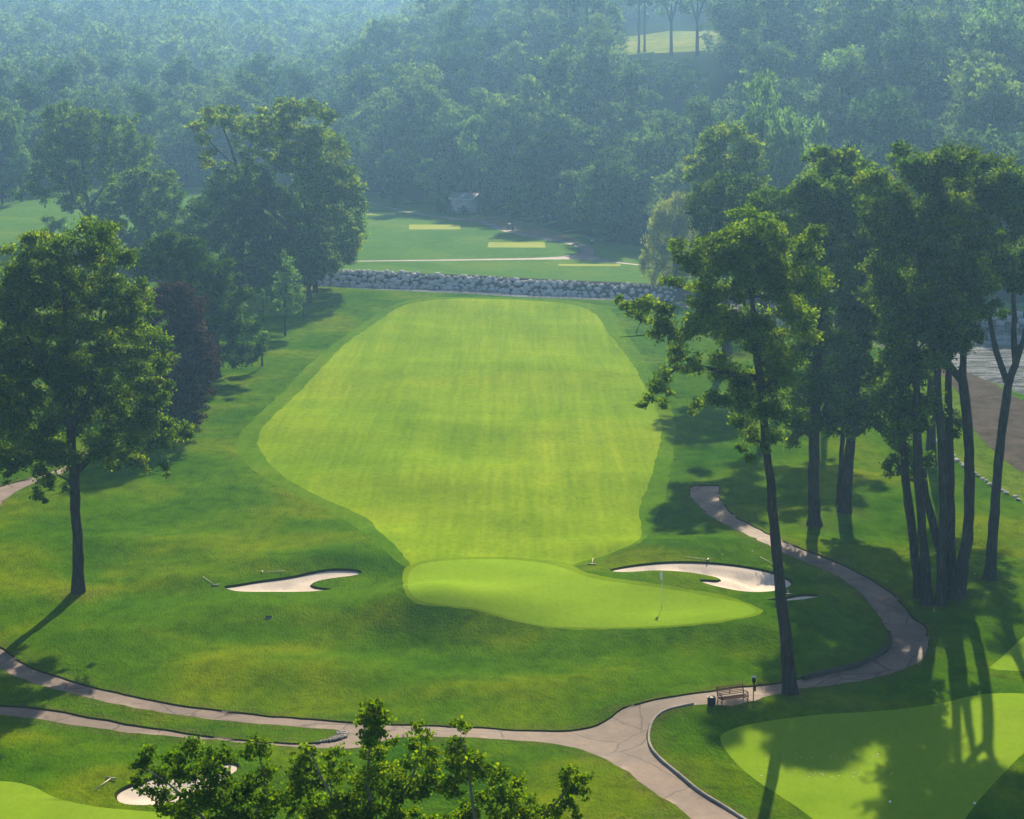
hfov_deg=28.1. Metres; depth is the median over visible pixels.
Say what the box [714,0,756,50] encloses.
broadleaf tree
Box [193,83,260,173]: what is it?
broadleaf tree
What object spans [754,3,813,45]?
broadleaf tree
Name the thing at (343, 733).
gravel
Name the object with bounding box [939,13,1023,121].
broadleaf tree
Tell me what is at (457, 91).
broadleaf tree
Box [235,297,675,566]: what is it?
fairway border
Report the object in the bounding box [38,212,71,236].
shrub
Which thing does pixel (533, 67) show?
broadleaf tree
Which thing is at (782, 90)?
broadleaf tree
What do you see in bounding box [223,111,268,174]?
broadleaf tree
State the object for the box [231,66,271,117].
broadleaf tree
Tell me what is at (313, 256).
ash tree
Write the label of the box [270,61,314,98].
broadleaf tree
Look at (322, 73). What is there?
broadleaf tree
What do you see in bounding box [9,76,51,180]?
broadleaf tree
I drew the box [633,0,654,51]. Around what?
maple tree
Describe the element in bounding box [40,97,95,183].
broadleaf tree
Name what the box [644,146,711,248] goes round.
broadleaf tree
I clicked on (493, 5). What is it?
broadleaf tree
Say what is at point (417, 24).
broadleaf tree
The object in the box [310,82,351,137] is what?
broadleaf tree
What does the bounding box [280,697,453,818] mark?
poplar tree
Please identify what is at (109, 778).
bunker rake
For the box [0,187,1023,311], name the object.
lawn
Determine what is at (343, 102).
broadleaf tree
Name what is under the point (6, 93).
broadleaf tree
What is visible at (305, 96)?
broadleaf tree
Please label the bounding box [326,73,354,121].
broadleaf tree
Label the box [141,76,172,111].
broadleaf tree
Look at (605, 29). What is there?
broadleaf tree
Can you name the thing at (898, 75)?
broadleaf tree
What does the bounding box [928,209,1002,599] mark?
cottonwood tree
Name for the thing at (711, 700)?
waste bin
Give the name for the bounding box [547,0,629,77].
broadleaf tree
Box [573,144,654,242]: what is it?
broadleaf tree
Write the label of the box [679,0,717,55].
maple tree
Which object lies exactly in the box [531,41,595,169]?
broadleaf tree
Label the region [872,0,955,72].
broadleaf tree
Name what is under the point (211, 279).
linden tree
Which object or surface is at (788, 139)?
broadleaf tree
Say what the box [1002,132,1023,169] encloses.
broadleaf tree
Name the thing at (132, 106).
broadleaf tree
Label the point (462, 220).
garden edging
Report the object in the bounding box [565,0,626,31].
broadleaf tree
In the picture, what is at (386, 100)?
broadleaf tree
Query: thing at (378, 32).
broadleaf tree
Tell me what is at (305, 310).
sapling
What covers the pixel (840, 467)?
cottonwood tree
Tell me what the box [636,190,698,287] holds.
willow tree
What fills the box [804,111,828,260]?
broadleaf tree
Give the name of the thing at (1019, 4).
broadleaf tree
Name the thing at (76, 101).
broadleaf tree
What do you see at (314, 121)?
broadleaf tree
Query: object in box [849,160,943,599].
cottonwood tree
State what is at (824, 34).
broadleaf tree
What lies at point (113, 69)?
broadleaf tree
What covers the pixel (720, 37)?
broadleaf tree
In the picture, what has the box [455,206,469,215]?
bush
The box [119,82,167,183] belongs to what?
broadleaf tree
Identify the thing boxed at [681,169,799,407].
tree
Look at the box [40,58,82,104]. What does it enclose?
broadleaf tree
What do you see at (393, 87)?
broadleaf tree
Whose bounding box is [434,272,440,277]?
boulder
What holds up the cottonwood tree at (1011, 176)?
on the ground at (152, 612)
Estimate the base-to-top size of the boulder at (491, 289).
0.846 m
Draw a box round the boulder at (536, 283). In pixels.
[533,281,540,286]
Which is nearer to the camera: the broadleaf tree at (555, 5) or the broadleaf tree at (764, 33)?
the broadleaf tree at (764, 33)
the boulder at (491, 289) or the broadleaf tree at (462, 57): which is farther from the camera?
the broadleaf tree at (462, 57)
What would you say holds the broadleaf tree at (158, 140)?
on the hill
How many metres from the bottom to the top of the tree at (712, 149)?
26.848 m
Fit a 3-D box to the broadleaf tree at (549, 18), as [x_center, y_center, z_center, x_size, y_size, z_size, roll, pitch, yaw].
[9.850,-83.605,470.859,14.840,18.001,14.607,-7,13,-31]
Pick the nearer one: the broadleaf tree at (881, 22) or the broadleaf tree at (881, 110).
the broadleaf tree at (881, 110)
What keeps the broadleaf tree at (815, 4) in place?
on the hill
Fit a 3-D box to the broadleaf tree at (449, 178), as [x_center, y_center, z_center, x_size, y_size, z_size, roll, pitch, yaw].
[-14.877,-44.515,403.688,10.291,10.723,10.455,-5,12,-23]
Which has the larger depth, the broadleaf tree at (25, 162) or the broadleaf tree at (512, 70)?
the broadleaf tree at (512, 70)
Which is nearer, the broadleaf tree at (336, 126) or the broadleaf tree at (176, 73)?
the broadleaf tree at (336, 126)
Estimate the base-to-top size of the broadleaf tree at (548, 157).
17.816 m
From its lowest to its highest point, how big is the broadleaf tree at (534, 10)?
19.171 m
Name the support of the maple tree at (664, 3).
on the hill
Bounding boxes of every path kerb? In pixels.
[648,702,746,818]
[802,630,891,679]
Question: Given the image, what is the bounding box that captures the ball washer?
[752,675,755,700]
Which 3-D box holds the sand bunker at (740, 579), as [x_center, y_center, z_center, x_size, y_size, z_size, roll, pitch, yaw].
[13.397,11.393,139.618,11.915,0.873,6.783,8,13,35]
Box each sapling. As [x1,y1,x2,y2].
[253,331,269,365]
[299,289,308,318]
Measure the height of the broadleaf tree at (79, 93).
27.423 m
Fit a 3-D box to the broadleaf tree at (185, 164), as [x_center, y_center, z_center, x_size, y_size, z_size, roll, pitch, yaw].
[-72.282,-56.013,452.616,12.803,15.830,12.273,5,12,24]
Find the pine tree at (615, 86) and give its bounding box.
[605,80,647,130]
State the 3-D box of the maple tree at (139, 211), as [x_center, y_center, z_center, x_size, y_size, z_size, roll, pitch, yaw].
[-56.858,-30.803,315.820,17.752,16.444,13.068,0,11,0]
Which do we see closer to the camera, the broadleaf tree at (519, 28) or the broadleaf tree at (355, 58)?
the broadleaf tree at (519, 28)
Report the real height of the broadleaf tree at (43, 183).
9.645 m
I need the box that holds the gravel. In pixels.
[317,730,348,742]
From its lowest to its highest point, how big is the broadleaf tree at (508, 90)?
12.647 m
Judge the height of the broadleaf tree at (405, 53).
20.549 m
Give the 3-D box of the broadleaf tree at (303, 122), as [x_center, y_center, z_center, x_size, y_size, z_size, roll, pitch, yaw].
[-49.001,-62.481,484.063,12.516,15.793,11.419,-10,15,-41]
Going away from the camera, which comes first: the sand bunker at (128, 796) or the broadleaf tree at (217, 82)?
the sand bunker at (128, 796)
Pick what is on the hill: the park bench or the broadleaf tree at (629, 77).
the broadleaf tree at (629, 77)
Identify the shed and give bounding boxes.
[448,192,483,212]
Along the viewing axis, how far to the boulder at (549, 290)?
292.86 m
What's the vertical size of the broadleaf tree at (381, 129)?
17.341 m
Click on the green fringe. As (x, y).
(407, 570)
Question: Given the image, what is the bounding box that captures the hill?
[0,0,1023,302]
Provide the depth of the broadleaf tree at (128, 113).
495.29 m
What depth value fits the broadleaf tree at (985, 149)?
283.94 m
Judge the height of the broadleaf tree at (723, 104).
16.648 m
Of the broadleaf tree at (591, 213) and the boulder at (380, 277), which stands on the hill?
the broadleaf tree at (591, 213)
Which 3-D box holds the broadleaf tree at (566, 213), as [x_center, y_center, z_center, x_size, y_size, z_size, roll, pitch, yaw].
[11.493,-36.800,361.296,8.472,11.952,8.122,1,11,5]
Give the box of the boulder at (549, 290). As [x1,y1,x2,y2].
[544,288,553,293]
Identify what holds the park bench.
on the ground at (152, 612)
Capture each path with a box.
[0,453,929,818]
[339,201,655,266]
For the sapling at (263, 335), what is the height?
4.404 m
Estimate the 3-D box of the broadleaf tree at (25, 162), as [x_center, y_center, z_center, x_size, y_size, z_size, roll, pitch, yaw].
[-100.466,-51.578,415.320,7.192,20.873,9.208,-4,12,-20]
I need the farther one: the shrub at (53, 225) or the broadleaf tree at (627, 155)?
the broadleaf tree at (627, 155)
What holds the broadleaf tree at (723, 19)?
on the hill
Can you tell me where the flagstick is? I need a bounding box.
[660,570,662,586]
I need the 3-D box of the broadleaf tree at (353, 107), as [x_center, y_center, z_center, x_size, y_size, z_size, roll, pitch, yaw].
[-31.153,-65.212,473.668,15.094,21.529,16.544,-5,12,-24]
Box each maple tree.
[0,213,197,593]
[88,157,197,254]
[622,0,650,52]
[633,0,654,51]
[653,0,683,55]
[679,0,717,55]
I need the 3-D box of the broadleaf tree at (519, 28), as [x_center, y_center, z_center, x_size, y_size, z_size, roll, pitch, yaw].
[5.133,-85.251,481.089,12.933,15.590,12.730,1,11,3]
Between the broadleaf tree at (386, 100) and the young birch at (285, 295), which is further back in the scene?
the broadleaf tree at (386, 100)
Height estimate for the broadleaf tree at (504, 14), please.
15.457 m
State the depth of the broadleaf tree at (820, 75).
359.80 m
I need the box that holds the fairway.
[0,255,661,564]
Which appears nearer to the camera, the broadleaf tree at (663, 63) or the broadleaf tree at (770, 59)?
the broadleaf tree at (770, 59)
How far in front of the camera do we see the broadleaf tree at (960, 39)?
354.45 m
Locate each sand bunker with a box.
[117,765,236,804]
[227,571,359,591]
[615,563,790,591]
[787,596,816,599]
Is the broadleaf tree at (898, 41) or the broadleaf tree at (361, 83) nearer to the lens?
the broadleaf tree at (898, 41)
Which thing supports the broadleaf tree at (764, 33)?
on the hill
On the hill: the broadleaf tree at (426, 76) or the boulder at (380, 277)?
the broadleaf tree at (426, 76)
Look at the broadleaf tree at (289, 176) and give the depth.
456.17 m
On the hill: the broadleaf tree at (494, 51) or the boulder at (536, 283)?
the broadleaf tree at (494, 51)
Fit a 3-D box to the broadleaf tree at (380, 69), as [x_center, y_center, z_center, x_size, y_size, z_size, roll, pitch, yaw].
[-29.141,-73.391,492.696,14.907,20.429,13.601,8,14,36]
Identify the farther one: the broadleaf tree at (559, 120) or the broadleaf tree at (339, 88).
the broadleaf tree at (339, 88)
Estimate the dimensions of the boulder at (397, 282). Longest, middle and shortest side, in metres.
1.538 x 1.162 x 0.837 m
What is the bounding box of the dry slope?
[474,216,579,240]
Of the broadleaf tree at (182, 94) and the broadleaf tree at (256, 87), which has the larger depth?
the broadleaf tree at (182, 94)
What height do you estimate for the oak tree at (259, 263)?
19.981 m
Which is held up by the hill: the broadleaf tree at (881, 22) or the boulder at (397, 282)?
the broadleaf tree at (881, 22)
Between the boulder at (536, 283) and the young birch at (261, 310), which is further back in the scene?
the boulder at (536, 283)
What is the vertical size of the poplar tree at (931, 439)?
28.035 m
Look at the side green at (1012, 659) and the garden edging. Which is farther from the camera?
the garden edging
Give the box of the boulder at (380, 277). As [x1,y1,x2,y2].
[375,274,384,279]
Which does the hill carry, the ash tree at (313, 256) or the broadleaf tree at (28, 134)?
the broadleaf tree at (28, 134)
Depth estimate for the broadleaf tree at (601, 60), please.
411.80 m
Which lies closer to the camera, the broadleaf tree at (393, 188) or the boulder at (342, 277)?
the boulder at (342, 277)
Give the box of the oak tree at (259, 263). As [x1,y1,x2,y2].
[157,162,324,289]
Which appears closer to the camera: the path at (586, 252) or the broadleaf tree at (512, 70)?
the path at (586, 252)
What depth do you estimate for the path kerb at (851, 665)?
121.49 m
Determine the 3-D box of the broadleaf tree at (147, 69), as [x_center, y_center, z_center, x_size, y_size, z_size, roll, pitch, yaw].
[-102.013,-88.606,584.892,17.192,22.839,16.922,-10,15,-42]
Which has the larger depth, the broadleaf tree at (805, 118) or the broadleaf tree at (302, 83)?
the broadleaf tree at (302, 83)
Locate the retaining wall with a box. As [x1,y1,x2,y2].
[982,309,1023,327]
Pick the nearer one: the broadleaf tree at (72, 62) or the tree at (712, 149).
the tree at (712, 149)
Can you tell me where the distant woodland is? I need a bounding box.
[0,0,1023,281]
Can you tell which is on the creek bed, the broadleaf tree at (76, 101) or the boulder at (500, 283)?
the boulder at (500, 283)
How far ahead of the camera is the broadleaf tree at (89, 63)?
581.36 m
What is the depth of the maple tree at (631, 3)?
491.50 m
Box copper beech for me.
[130,279,224,430]
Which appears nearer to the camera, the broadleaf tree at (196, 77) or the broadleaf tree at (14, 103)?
the broadleaf tree at (14, 103)
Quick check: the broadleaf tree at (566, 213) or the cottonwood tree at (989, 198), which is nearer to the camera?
the cottonwood tree at (989, 198)
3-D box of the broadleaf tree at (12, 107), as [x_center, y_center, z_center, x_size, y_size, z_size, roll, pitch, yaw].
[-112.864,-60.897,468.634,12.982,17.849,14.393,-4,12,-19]
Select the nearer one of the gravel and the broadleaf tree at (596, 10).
the gravel
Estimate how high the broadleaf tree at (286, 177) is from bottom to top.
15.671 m
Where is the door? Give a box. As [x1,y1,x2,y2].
[476,202,478,211]
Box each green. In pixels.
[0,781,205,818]
[408,559,755,627]
[720,693,1023,818]
[989,637,1023,670]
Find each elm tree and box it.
[10,100,163,236]
[183,94,371,291]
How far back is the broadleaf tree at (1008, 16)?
346.27 m
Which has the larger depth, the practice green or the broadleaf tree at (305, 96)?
the broadleaf tree at (305, 96)
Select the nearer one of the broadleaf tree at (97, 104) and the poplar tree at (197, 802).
the poplar tree at (197, 802)
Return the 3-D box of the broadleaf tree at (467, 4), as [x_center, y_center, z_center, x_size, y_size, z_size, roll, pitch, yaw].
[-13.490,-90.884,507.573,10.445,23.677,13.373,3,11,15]
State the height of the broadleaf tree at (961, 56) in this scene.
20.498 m
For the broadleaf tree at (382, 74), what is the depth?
516.80 m
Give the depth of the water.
250.13 m
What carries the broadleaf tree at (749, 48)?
on the hill
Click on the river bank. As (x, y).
(1012, 484)
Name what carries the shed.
on the lawn at (393, 237)
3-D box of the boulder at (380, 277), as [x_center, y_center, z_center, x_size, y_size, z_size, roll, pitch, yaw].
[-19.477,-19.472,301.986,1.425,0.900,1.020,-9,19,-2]
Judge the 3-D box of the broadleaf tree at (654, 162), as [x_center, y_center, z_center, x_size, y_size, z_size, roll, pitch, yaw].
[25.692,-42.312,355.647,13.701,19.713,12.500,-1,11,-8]
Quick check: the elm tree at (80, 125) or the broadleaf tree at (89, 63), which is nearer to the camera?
the elm tree at (80, 125)
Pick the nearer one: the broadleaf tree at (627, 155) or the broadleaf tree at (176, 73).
the broadleaf tree at (627, 155)
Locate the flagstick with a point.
(661, 575)
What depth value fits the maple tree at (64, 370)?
133.02 m
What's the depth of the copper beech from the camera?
188.91 m
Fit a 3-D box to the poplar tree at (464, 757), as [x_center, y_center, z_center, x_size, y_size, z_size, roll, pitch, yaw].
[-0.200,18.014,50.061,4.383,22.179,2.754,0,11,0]
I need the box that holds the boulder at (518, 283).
[514,281,522,285]
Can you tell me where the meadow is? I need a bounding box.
[614,31,735,54]
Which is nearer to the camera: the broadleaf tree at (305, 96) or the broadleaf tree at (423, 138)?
the broadleaf tree at (423, 138)
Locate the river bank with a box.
[904,376,1023,501]
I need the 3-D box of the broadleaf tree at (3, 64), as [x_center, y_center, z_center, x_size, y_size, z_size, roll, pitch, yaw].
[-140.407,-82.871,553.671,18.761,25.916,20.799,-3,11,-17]
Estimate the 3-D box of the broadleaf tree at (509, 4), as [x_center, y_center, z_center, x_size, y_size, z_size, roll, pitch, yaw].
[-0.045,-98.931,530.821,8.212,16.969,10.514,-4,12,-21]
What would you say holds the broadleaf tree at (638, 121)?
on the hill
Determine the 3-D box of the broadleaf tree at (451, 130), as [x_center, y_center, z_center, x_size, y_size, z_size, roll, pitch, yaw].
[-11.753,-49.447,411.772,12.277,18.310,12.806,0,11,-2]
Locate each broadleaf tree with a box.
[0,58,24,85]
[0,68,38,111]
[0,94,21,203]
[0,96,37,158]
[0,104,34,201]
[0,104,44,167]
[0,146,19,196]
[1,112,42,190]
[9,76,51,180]
[11,58,74,133]
[38,159,67,192]
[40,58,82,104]
[40,58,99,111]
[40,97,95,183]
[45,83,108,162]
[51,56,84,96]
[71,47,107,110]
[79,50,127,101]
[81,90,127,156]
[102,84,134,127]
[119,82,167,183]
[120,82,149,112]
[122,95,164,114]
[124,59,168,98]
[132,98,180,141]
[139,120,174,171]
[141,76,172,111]
[148,125,177,171]
[150,97,209,180]
[152,120,213,186]
[157,53,202,151]
[172,82,216,136]
[186,65,214,108]
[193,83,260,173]
[209,74,241,126]
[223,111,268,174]
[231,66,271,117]
[234,50,293,123]
[266,117,308,179]
[268,138,312,184]
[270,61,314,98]
[283,63,321,125]
[288,114,318,125]
[290,86,325,123]
[291,65,329,94]
[305,118,341,171]
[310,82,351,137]
[317,76,377,131]
[321,117,347,178]
[324,40,387,92]
[325,125,372,201]
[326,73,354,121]
[337,62,405,161]
[342,81,401,166]
[342,103,410,186]
[344,25,378,71]
[352,118,401,193]
[364,16,418,77]
[366,59,447,170]
[372,147,416,203]
[373,61,419,102]
[374,62,443,153]
[376,62,418,79]
[379,32,437,77]
[399,62,460,163]
[401,13,450,65]
[401,77,450,193]
[412,157,465,207]
[423,118,483,190]
[431,86,512,189]
[432,34,507,114]
[436,0,472,85]
[439,67,482,151]
[454,111,504,194]
[476,20,518,83]
[482,0,523,35]
[483,73,557,180]
[485,35,510,63]
[489,37,554,89]
[489,88,513,102]
[491,8,525,51]
[497,0,524,29]
[505,53,592,133]
[505,130,572,223]
[510,14,549,64]
[520,6,572,64]
[522,4,567,31]
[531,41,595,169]
[534,0,599,27]
[540,107,588,203]
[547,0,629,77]
[553,167,591,228]
[554,33,597,86]
[559,121,615,191]
[564,28,624,124]
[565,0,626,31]
[570,12,631,92]
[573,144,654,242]
[573,159,634,234]
[580,9,617,51]
[611,61,665,131]
[613,85,642,110]
[613,108,672,164]
[613,131,662,193]
[621,56,649,75]
[622,109,694,216]
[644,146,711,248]
[647,58,674,79]
[663,94,733,233]
[673,93,741,157]
[673,108,734,173]
[698,0,761,75]
[702,0,739,44]
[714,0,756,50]
[724,38,804,119]
[726,67,809,254]
[733,0,818,76]
[734,0,806,63]
[739,40,795,86]
[743,76,831,162]
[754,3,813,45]
[755,111,836,161]
[762,115,816,259]
[785,50,847,114]
[789,0,836,68]
[797,46,870,148]
[801,0,894,93]
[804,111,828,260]
[815,0,882,71]
[818,41,882,146]
[822,0,920,101]
[839,82,953,180]
[858,139,929,194]
[869,49,925,136]
[870,6,953,132]
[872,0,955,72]
[899,4,947,83]
[909,0,973,95]
[921,124,1023,247]
[924,58,1023,177]
[932,48,1023,143]
[934,0,967,59]
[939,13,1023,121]
[950,3,1008,79]
[958,167,1023,289]
[959,0,1023,69]
[966,0,1012,18]
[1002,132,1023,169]
[1006,0,1023,66]
[1008,6,1021,66]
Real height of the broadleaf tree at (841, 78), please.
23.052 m
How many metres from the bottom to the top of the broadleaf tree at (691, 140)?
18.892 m
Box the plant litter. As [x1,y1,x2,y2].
[760,754,892,776]
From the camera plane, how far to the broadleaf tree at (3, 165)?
429.24 m
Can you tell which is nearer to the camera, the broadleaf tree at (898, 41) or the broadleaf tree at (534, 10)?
the broadleaf tree at (898, 41)
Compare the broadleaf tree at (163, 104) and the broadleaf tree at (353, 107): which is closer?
the broadleaf tree at (353, 107)
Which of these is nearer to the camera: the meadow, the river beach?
the river beach
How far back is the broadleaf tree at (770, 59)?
365.79 m
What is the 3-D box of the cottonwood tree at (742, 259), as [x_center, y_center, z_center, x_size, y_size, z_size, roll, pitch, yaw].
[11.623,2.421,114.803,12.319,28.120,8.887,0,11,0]
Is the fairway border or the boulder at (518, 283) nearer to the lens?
the fairway border
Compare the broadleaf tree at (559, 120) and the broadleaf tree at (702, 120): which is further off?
the broadleaf tree at (559, 120)
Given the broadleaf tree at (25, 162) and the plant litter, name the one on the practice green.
the plant litter
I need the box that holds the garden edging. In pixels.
[445,215,478,220]
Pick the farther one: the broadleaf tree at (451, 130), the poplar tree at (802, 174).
the broadleaf tree at (451, 130)
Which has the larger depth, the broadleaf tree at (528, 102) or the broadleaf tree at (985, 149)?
the broadleaf tree at (528, 102)
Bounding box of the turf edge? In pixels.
[0,448,929,814]
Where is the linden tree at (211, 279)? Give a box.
[119,229,268,378]
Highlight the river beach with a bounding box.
[941,368,1023,471]
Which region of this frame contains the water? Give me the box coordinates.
[0,278,1023,393]
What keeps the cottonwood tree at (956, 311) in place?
on the ground at (152, 612)
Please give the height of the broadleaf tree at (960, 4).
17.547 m
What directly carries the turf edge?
on the ground at (152, 612)
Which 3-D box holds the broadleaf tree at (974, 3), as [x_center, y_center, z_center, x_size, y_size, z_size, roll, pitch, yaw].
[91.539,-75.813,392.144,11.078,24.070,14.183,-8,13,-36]
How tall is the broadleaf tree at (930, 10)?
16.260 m
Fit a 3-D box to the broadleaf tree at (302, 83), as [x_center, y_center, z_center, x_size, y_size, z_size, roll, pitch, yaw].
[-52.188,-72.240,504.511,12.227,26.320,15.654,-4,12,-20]
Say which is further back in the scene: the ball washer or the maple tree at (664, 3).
the maple tree at (664, 3)
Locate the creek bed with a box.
[64,265,1023,328]
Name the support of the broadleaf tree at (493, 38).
on the hill
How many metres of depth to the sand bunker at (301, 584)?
139.13 m
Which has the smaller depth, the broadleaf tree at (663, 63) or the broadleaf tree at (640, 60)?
the broadleaf tree at (663, 63)
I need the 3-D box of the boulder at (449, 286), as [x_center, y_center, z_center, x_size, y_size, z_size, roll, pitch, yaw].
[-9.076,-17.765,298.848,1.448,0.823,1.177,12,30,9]
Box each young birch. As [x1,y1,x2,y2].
[252,288,274,329]
[272,248,306,335]
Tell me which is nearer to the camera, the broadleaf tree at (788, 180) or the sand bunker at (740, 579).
the sand bunker at (740, 579)
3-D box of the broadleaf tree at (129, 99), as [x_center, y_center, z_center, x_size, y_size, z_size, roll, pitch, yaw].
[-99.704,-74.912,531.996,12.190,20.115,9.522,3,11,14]
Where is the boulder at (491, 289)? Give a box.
[488,287,497,291]
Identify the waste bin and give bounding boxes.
[707,696,715,705]
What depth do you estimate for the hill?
421.70 m
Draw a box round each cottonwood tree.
[612,203,839,695]
[736,163,869,526]
[782,142,909,512]
[828,248,877,504]
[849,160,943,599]
[849,194,949,585]
[889,139,961,605]
[910,138,985,605]
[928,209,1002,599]
[933,145,1006,578]
[979,149,1023,580]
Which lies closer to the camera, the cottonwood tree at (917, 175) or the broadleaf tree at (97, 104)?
the cottonwood tree at (917, 175)
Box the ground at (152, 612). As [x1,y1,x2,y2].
[0,282,1023,818]
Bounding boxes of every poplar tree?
[127,732,305,818]
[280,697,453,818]
[428,715,595,818]
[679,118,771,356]
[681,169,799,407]
[789,144,861,357]
[884,139,982,466]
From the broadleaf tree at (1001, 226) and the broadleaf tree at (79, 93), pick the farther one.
the broadleaf tree at (79, 93)
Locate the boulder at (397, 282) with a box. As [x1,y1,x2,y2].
[394,280,400,285]
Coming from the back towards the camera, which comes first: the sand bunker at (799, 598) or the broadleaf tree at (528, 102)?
the broadleaf tree at (528, 102)
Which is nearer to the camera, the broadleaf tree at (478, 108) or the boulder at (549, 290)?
the boulder at (549, 290)
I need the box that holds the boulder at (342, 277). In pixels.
[339,275,346,280]
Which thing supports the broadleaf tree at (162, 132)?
on the hill
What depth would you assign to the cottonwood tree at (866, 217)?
133.98 m
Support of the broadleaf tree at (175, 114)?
on the hill
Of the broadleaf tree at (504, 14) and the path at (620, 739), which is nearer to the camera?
the path at (620, 739)
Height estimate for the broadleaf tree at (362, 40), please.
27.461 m
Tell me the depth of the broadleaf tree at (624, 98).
411.28 m
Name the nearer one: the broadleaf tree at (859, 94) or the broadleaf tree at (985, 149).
the broadleaf tree at (985, 149)
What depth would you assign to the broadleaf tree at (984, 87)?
313.51 m
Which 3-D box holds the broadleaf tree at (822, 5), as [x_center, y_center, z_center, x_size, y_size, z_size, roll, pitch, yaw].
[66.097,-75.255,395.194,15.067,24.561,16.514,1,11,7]
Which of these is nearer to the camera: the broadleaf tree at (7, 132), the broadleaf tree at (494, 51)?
the broadleaf tree at (7, 132)
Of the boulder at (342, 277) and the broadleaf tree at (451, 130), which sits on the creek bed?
the boulder at (342, 277)
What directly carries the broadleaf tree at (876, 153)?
on the hill
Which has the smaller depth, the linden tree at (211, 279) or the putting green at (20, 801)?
the putting green at (20, 801)
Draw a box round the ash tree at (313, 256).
[291,223,334,302]
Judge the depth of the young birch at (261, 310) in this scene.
250.45 m
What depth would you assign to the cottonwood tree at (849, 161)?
156.18 m
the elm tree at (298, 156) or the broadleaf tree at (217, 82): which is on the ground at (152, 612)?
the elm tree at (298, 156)
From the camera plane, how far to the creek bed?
293.34 m
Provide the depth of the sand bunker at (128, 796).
102.19 m
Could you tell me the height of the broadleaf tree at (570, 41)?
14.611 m
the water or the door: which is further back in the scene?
the door
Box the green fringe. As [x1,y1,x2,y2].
[402,557,762,629]
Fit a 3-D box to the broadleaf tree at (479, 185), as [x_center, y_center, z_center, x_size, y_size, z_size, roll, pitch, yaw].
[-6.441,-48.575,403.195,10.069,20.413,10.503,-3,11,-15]
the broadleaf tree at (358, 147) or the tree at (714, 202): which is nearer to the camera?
the tree at (714, 202)
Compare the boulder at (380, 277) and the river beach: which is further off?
the boulder at (380, 277)
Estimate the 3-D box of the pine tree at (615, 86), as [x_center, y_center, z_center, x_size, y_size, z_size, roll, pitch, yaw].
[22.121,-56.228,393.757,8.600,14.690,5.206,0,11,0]
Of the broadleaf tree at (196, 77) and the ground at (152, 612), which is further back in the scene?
the broadleaf tree at (196, 77)
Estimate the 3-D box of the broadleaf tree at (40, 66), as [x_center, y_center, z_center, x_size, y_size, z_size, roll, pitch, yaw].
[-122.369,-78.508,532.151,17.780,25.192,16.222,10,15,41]
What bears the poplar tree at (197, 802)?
on the ground at (152, 612)
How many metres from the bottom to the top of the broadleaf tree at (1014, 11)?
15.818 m
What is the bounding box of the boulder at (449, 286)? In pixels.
[445,284,453,288]
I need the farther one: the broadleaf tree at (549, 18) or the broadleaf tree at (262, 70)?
the broadleaf tree at (262, 70)
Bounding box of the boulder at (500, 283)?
[498,281,505,285]
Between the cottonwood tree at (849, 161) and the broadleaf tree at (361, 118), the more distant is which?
the broadleaf tree at (361, 118)
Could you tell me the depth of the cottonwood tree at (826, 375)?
151.34 m
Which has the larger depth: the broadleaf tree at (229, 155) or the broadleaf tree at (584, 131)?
the broadleaf tree at (229, 155)
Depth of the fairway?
188.26 m
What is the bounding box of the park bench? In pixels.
[716,684,748,705]
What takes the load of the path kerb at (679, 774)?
on the path at (620, 739)
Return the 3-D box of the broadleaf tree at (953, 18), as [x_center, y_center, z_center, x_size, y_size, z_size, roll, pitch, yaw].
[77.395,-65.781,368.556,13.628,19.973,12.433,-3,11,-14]

